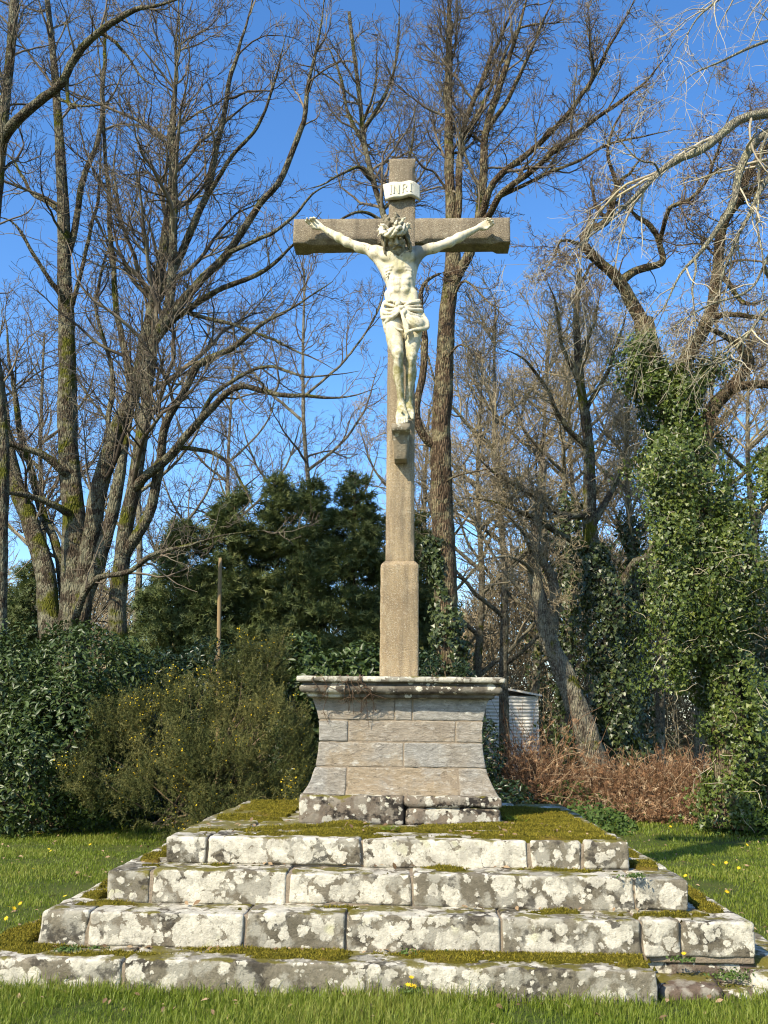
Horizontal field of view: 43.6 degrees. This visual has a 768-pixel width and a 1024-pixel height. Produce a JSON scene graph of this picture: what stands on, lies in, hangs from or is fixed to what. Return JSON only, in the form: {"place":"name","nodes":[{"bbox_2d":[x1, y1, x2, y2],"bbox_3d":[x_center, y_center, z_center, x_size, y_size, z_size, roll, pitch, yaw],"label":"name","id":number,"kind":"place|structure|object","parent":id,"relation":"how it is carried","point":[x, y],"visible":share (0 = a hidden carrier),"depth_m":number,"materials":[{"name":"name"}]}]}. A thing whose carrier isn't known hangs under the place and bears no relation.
{"place":"outdoors","nodes":[
{"label":"outdoors","id":0,"kind":"place"},
{"bbox_2d":[0,732,767,1023],"bbox_3d":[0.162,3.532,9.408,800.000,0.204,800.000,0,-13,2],"label":"lawn","id":1,"kind":"structure","parent":0,"point":[88,885],"depth_m":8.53,"materials":[{"name":"plant"}]},
{"bbox_2d":[6,558,87,778],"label":"conifer","id":2,"kind":"object","parent":1,"relation":"on","point":[20,604],"visible":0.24,"depth_m":24.88,"materials":[{"name":"green plant"}]},
{"bbox_2d":[0,618,173,838],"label":"laurel bush","id":3,"kind":"object","parent":1,"relation":"on","point":[53,810],"visible":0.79,"depth_m":12.61,"materials":[{"name":"green plant"}]},
{"bbox_2d":[0,279,184,771],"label":"bare tree","id":4,"kind":"object","parent":1,"relation":"on","point":[105,606],"visible":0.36,"depth_m":28.68,"materials":[{"name":"brown plant"}]},
{"bbox_2d":[0,0,215,816],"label":"oak tree","id":5,"kind":"object","parent":1,"relation":"on","point":[10,127],"visible":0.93,"depth_m":16.22,"materials":[{"name":"brown plant"}]},
{"bbox_2d":[104,570,165,779],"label":"conifer","id":6,"kind":"object","parent":1,"relation":"on","point":[131,629],"visible":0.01,"depth_m":23.58,"materials":[{"name":"green plant"}]},
{"bbox_2d":[12,246,270,632],"bbox_3d":[-6.980,-0.405,26.744,7.709,15.239,4.559,0,-13,2],"label":"bare tree","id":7,"kind":"object","parent":1,"relation":"on","point":[139,552],"visible":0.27,"depth_m":27.17,"materials":[{"name":"brown plant"}]},
{"bbox_2d":[109,515,237,772],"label":"conifer","id":8,"kind":"object","parent":1,"relation":"on","point":[157,609],"visible":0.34,"depth_m":21.74,"materials":[{"name":"green plant"}]},
{"bbox_2d":[50,616,319,839],"bbox_3d":[-2.393,2.647,11.944,3.467,2.865,2.405,0,-13,2],"label":"gorse bush","id":9,"kind":"object","parent":1,"relation":"on","point":[204,799],"visible":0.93,"depth_m":11.67,"materials":[{"name":"green plant"}]},
{"bbox_2d":[0,0,380,805],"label":"oak tree","id":10,"kind":"object","parent":1,"relation":"on","point":[82,550],"visible":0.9,"depth_m":17.30,"materials":[{"name":"brown plant"}]},
{"bbox_2d":[94,636,318,821],"bbox_3d":[-2.616,3.353,14.920,3.669,2.924,2.337,2,-13,-8],"label":"dark shrub","id":11,"kind":"object","parent":1,"relation":"on","point":[180,664],"visible":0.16,"depth_m":14.78,"materials":[{"name":"green plant"}]},
{"bbox_2d":[145,480,280,782],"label":"conifer","id":12,"kind":"object","parent":1,"relation":"on","point":[235,583],"visible":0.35,"depth_m":22.23,"materials":[{"name":"green plant"}]},
{"bbox_2d":[215,558,221,791],"bbox_3d":[-2.894,2.957,16.862,0.238,4.354,0.090,0,-13,2],"label":"wooden pole","id":13,"kind":"object","parent":1,"relation":"on","point":[219,596],"visible":0.39,"depth_m":17.12,"materials":[{"name":"brown wood"}]},
{"bbox_2d":[110,301,365,577],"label":"bare tree","id":14,"kind":"object","parent":1,"relation":"on","point":[149,532],"visible":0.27,"depth_m":32.44,"materials":[{"name":"brown plant"}]},
{"bbox_2d":[221,466,338,781],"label":"conifer","id":15,"kind":"object","parent":1,"relation":"on","point":[270,515],"visible":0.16,"depth_m":22.97,"materials":[{"name":"green plant"}]},
{"bbox_2d":[247,469,357,787],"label":"conifer","id":16,"kind":"object","parent":1,"relation":"on","point":[297,558],"visible":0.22,"depth_m":22.18,"materials":[{"name":"green plant"}]},
{"bbox_2d":[159,179,472,633],"bbox_3d":[-2.255,-1.193,31.533,10.054,18.846,6.477,6,-13,-21],"label":"bare tree","id":17,"kind":"object","parent":1,"relation":"on","point":[306,456],"visible":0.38,"depth_m":31.80,"materials":[{"name":"brown plant"}]},
{"bbox_2d":[278,629,379,788],"bbox_3d":[-0.522,2.888,12.763,2.008,2.723,1.834,0,-13,2],"label":"laurel bush","id":18,"kind":"object","parent":1,"relation":"on","point":[311,661],"visible":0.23,"depth_m":12.53,"materials":[{"name":"green plant"}]},
{"bbox_2d":[290,469,425,756],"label":"conifer","id":19,"kind":"object","parent":1,"relation":"on","point":[357,549],"visible":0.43,"depth_m":21.72,"materials":[{"name":"green plant"}]},
{"bbox_2d":[258,0,496,218],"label":"young tree","id":20,"kind":"object","parent":1,"relation":"on","point":[368,171],"visible":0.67,"depth_m":23.45,"materials":[{"name":"plant"}]},
{"bbox_2d":[0,799,767,1004],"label":"stone steps","id":21,"kind":"structure","parent":1,"relation":"on","point":[626,946],"depth_m":5.51,"materials":[{"name":"stone"}]},
{"bbox_2d":[53,943,82,951],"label":"weed clump","id":22,"kind":"object","parent":21,"relation":"on","point":[69,948],"visible":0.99,"depth_m":5.37,"materials":[{"name":"green plant"}]},
{"bbox_2d":[84,945,109,948],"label":"weed clump","id":23,"kind":"object","parent":21,"relation":"on","point":[95,947],"visible":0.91,"depth_m":5.42,"materials":[{"name":"green plant"}]},
{"bbox_2d":[381,823,399,832],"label":"grass tuft","id":24,"kind":"object","parent":21,"relation":"on","point":[386,828],"visible":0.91,"depth_m":6.58,"materials":[{"name":"green plant"}]},
{"bbox_2d":[296,675,504,824],"bbox_3d":[0.139,1.903,7.720,1.582,1.099,1.202,0,-13,2],"label":"stone pedestal","id":25,"kind":"object","parent":21,"relation":"on","point":[413,750],"visible":0.98,"depth_m":7.27,"materials":[{"name":"grey stone"}]},
{"bbox_2d":[312,674,385,725],"bbox_3d":[-0.273,1.433,7.289,0.588,0.390,0.174,0,-13,2],"label":"dry creeper","id":26,"kind":"object","parent":25,"relation":"hanging from","point":[363,683],"visible":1,"depth_m":7.28,"materials":[{"name":"brown plant"}]},
{"bbox_2d":[293,159,509,676],"bbox_3d":[0.140,-0.931,8.225,1.940,4.682,0.560,0,-13,2],"label":"stone cross","id":27,"kind":"object","parent":25,"relation":"on","point":[399,620],"visible":0.74,"depth_m":8.13,"materials":[{"name":"stone"}]},
{"bbox_2d":[305,212,493,422],"bbox_3d":[0.121,-1.677,8.129,1.674,1.984,0.444,0,-13,2],"label":"crucified statue","id":28,"kind":"object","parent":27,"relation":"on","point":[396,261],"visible":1,"depth_m":8.16,"materials":[{"name":"stone"}]},
{"bbox_2d":[398,945,424,954],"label":"weed clump","id":29,"kind":"object","parent":21,"relation":"on","point":[406,950],"visible":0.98,"depth_m":5.36,"materials":[{"name":"green plant"}]},
{"bbox_2d":[504,813,527,820],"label":"grass tuft","id":30,"kind":"object","parent":21,"relation":"on","point":[509,818],"visible":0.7,"depth_m":7.24,"materials":[{"name":"green plant"}]},
{"bbox_2d":[616,872,648,877],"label":"weed clump","id":31,"kind":"object","parent":21,"relation":"on","point":[634,875],"visible":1,"depth_m":5.70,"materials":[{"name":"green plant"}]},
{"bbox_2d":[666,952,695,962],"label":"weed clump","id":32,"kind":"object","parent":21,"relation":"on","point":[687,959],"visible":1,"depth_m":5.28,"materials":[{"name":"green plant"}]},
{"bbox_2d":[701,966,761,981],"bbox_3d":[1.951,2.551,5.304,0.417,0.063,0.229,0,-13,2],"label":"weed clump","id":33,"kind":"object","parent":21,"relation":"on","point":[734,973],"visible":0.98,"depth_m":5.27,"materials":[{"name":"green plant"}]},
{"bbox_2d":[1,811,767,1023],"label":"leaf litter","id":34,"kind":"object","parent":1,"relation":"on","point":[394,867],"visible":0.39,"depth_m":5.76,"materials":[{"name":"brown plant"}]},
{"bbox_2d":[340,514,434,676],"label":"conifer","id":35,"kind":"object","parent":1,"relation":"on","point":[425,624],"visible":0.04,"depth_m":23.39,"materials":[{"name":"green plant"}]},
{"bbox_2d":[8,508,767,765],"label":"woodland","id":36,"kind":"object","parent":1,"relation":"on","point":[678,725],"visible":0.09,"depth_m":30.28,"materials":[{"name":"plant"}]},
{"bbox_2d":[398,976,427,997],"bbox_3d":[0.148,2.506,5.079,0.140,0.118,0.142,7,-14,-28],"label":"dandelion plant","id":37,"kind":"object","parent":1,"relation":"on","point":[411,984],"visible":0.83,"depth_m":5.05,"materials":[{"name":"green plant"}]},
{"bbox_2d":[335,363,524,652],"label":"bare tree","id":38,"kind":"object","parent":1,"relation":"on","point":[425,448],"visible":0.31,"depth_m":28.69,"materials":[{"name":"brown plant"}]},
{"bbox_2d":[414,509,474,655],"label":"conifer","id":39,"kind":"object","parent":1,"relation":"on","point":[417,521],"visible":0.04,"depth_m":26.23,"materials":[{"name":"green plant"}]},
{"bbox_2d":[419,646,533,804],"bbox_3d":[1.381,3.240,13.941,1.393,2.650,2.875,7,-14,-27],"label":"dark shrub","id":40,"kind":"object","parent":1,"relation":"on","point":[496,782],"visible":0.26,"depth_m":14.01,"materials":[{"name":"green plant"}]},
{"bbox_2d":[370,316,616,676],"bbox_3d":[2.999,0.624,26.480,6.686,13.101,5.097,-4,-13,20],"label":"bare tree","id":41,"kind":"object","parent":1,"relation":"on","point":[478,634],"visible":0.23,"depth_m":26.27,"materials":[{"name":"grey plant"}]},
{"bbox_2d":[482,688,541,771],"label":"tin shed","id":42,"kind":"structure","parent":1,"relation":"on","point":[520,698],"depth_m":25.34,"materials":[{"name":"grey metal"}]},
{"bbox_2d":[455,442,613,777],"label":"leaning tree","id":43,"kind":"object","parent":1,"relation":"on","point":[562,669],"visible":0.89,"depth_m":18.61,"materials":[{"name":"grey plant"}]},
{"bbox_2d":[414,252,654,761],"bbox_3d":[3.703,-0.473,24.549,6.881,14.392,5.254,0,-13,2],"label":"bare tree","id":44,"kind":"object","parent":1,"relation":"on","point":[505,661],"visible":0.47,"depth_m":24.66,"materials":[{"name":"brown plant"}]},
{"bbox_2d":[359,0,727,756],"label":"tall tree","id":45,"kind":"object","parent":1,"relation":"on","point":[447,616],"visible":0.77,"depth_m":16.85,"materials":[{"name":"brown plant"}]},
{"bbox_2d":[416,274,671,753],"bbox_3d":[5.080,-0.062,26.916,8.150,14.731,5.804,2,-13,-8],"label":"bare tree","id":46,"kind":"object","parent":1,"relation":"on","point":[538,662],"visible":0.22,"depth_m":27.39,"materials":[{"name":"grey plant"}]},
{"bbox_2d":[415,274,692,776],"bbox_3d":[4.505,0.250,22.799,7.204,12.423,5.165,9,-15,-34],"label":"bare tree","id":47,"kind":"object","parent":1,"relation":"on","point":[567,633],"visible":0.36,"depth_m":22.70,"materials":[{"name":"brown plant"}]},
{"bbox_2d":[427,227,688,772],"bbox_3d":[3.527,-0.418,20.163,5.946,12.363,4.063,2,-13,-8],"label":"oak tree","id":48,"kind":"object","parent":1,"relation":"on","point":[617,716],"visible":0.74,"depth_m":19.71,"materials":[{"name":"brown plant"}]},
{"bbox_2d":[468,292,723,719],"bbox_3d":[6.645,0.669,29.857,8.548,14.467,4.771,0,-13,2],"label":"bare tree","id":49,"kind":"object","parent":1,"relation":"on","point":[587,688],"visible":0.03,"depth_m":29.61,"materials":[{"name":"brown plant"}]},
{"bbox_2d":[482,692,712,824],"bbox_3d":[3.712,4.406,16.516,6.312,2.507,4.782,0,-13,2],"label":"bracken","id":50,"kind":"object","parent":1,"relation":"on","point":[643,787],"visible":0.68,"depth_m":15.61,"materials":[{"name":"brown plant"}]},
{"bbox_2d":[484,0,767,426],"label":"pale tree","id":51,"kind":"object","parent":1,"relation":"on","point":[697,148],"visible":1,"depth_m":9.12,"materials":[{"name":"beige plant"}]},
{"bbox_2d":[509,55,767,832],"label":"oak tree","id":52,"kind":"object","parent":1,"relation":"on","point":[711,604],"visible":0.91,"depth_m":13.73,"materials":[{"name":"green plant"}]},
{"bbox_2d":[511,309,767,769],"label":"bare tree","id":53,"kind":"object","parent":1,"relation":"on","point":[632,546],"visible":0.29,"depth_m":21.61,"materials":[{"name":"brown plant"}]},
{"bbox_2d":[516,780,767,837],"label":"undergrowth","id":54,"kind":"object","parent":1,"relation":"on","point":[619,818],"visible":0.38,"depth_m":13.54,"materials":[{"name":"green plant"}]},
{"bbox_2d":[537,307,767,770],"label":"bare tree","id":55,"kind":"object","parent":1,"relation":"on","point":[659,721],"visible":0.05,"depth_m":25.62,"materials":[{"name":"grey plant"}]},
{"bbox_2d":[559,233,767,768],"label":"bare tree","id":56,"kind":"object","parent":1,"relation":"on","point":[696,744],"visible":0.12,"depth_m":24.50,"materials":[{"name":"grey plant"}]},
{"bbox_2d":[621,282,767,780],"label":"bare tree","id":57,"kind":"object","parent":1,"relation":"on","point":[749,446],"visible":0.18,"depth_m":22.41,"materials":[{"name":"grey plant"}]},
{"bbox_2d":[744,565,767,828],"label":"ivy thicket","id":58,"kind":"object","parent":1,"relation":"on","point":[758,650],"visible":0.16,"depth_m":14.94,"materials":[{"name":"green plant"}]},
{"bbox_2d":[0,0,767,723],"label":"sky","id":59,"kind":"structure","parent":0,"point":[274,138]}
]}

